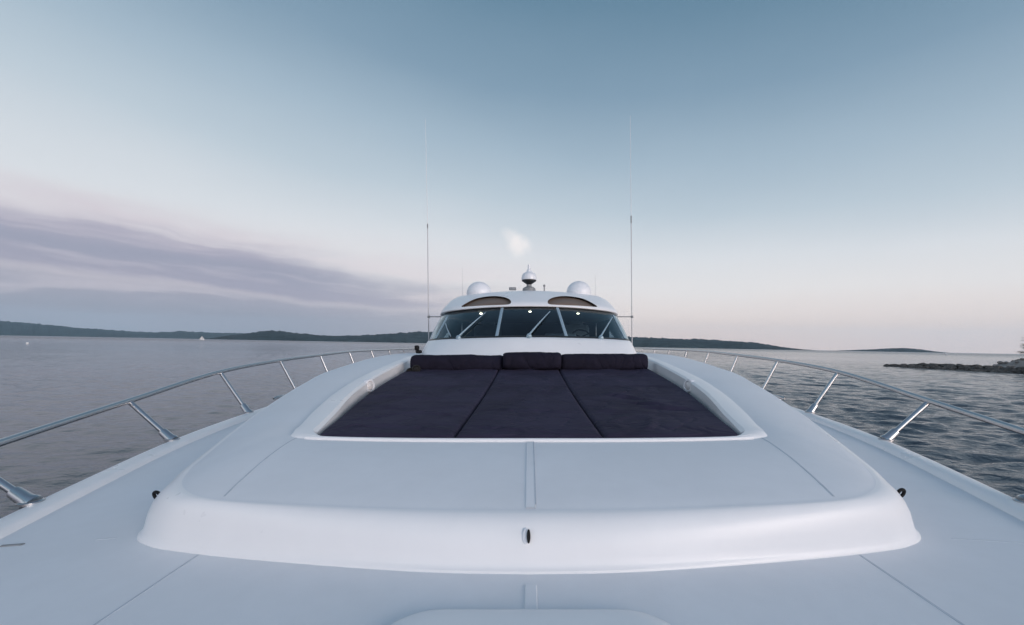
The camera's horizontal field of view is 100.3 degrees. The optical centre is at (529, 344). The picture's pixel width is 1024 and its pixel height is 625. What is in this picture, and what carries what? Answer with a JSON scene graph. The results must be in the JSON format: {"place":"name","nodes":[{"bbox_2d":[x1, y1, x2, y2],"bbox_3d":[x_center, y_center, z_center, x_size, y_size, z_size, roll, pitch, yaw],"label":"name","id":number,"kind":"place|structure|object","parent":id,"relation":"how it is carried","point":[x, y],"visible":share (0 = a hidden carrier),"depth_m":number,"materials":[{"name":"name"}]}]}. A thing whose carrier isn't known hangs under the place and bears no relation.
{"place":"outdoors","nodes":[
{"label":"outdoors","id":0,"kind":"place"},
{"bbox_2d":[0,321,243,338],"bbox_3d":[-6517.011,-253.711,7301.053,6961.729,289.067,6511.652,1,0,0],"label":"hills","id":1,"kind":"structure","parent":0,"point":[20,328],"depth_m":6615.85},
{"bbox_2d":[208,330,805,349],"bbox_3d":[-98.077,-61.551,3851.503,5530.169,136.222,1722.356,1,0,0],"label":"hills","id":2,"kind":"structure","parent":0,"point":[418,337],"depth_m":3674.37,"materials":[{"name":"plant"}]},
{"bbox_2d":[0,335,1023,517],"bbox_3d":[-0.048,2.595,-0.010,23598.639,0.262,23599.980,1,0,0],"label":"water","id":3,"kind":"structure","parent":0,"point":[44,380],"depth_m":23.00,"materials":[{"name":"grey liquid"}]},
{"bbox_2d":[0,119,1023,624],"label":"motor yacht","id":4,"kind":"object","parent":3,"relation":"on","point":[774,511],"visible":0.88,"depth_m":1.65,"materials":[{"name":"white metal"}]},
{"bbox_2d":[320,369,498,437],"bbox_3d":[-1.093,0.508,4.408,1.316,0.348,3.904,0,0,0],"label":"sunbed cushion","id":5,"kind":"object","parent":4,"relation":"on","point":[429,403],"visible":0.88,"depth_m":3.42,"materials":[{"name":"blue fabric"}]},
{"bbox_2d":[410,354,502,370],"bbox_3d":[-1.041,0.272,6.221,1.338,0.268,0.348,0,0,0],"label":"bolster cushion","id":6,"kind":"object","parent":5,"relation":"on","point":[457,362],"visible":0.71,"depth_m":6.07,"materials":[{"name":"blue fabric"}]},
{"bbox_2d":[456,369,601,437],"bbox_3d":[0.000,0.508,4.408,0.858,0.348,3.904,0,0,0],"label":"sunbed cushion","id":7,"kind":"object","parent":4,"relation":"on","point":[524,403],"visible":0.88,"depth_m":3.22,"materials":[{"name":"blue fabric"}]},
{"bbox_2d":[503,352,560,369],"bbox_3d":[0.043,0.236,6.132,0.834,0.270,0.335,0,0,0],"label":"bolster cushion","id":8,"kind":"object","parent":7,"relation":"on","point":[533,360],"visible":0.97,"depth_m":5.98,"materials":[{"name":"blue fabric"}]},
{"bbox_2d":[558,369,737,437],"bbox_3d":[1.093,0.505,4.408,1.316,0.354,3.904,0,0,0],"label":"sunbed cushion","id":9,"kind":"object","parent":4,"relation":"on","point":[636,403],"visible":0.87,"depth_m":3.44,"materials":[{"name":"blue fabric"}]},
{"bbox_2d":[561,354,647,369],"bbox_3d":[1.084,0.262,6.215,1.252,0.271,0.344,0,0,0],"label":"bolster cushion","id":10,"kind":"object","parent":9,"relation":"on","point":[605,361],"visible":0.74,"depth_m":6.07,"materials":[{"name":"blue fabric"}]},
{"bbox_2d":[883,363,1023,373],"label":"rock breakwater","id":11,"kind":"object","parent":3,"relation":"in","point":[989,368],"visible":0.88,"depth_m":63.36,"materials":[{"name":"grey stone"}]},
{"bbox_2d":[0,0,1023,353],"label":"sky","id":12,"kind":"structure","parent":0,"point":[833,175],"materials":[{"name":"blue"}]},
{"bbox_2d":[838,348,946,352],"bbox_3d":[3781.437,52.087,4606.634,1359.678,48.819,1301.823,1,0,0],"label":"hills","id":13,"kind":"structure","parent":0,"point":[899,350],"depth_m":4361.30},
{"bbox_2d":[992,358,1023,367],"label":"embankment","id":14,"kind":"structure","parent":0,"point":[1016,363],"depth_m":63.93,"materials":[{"name":"grey stone"}]}
]}

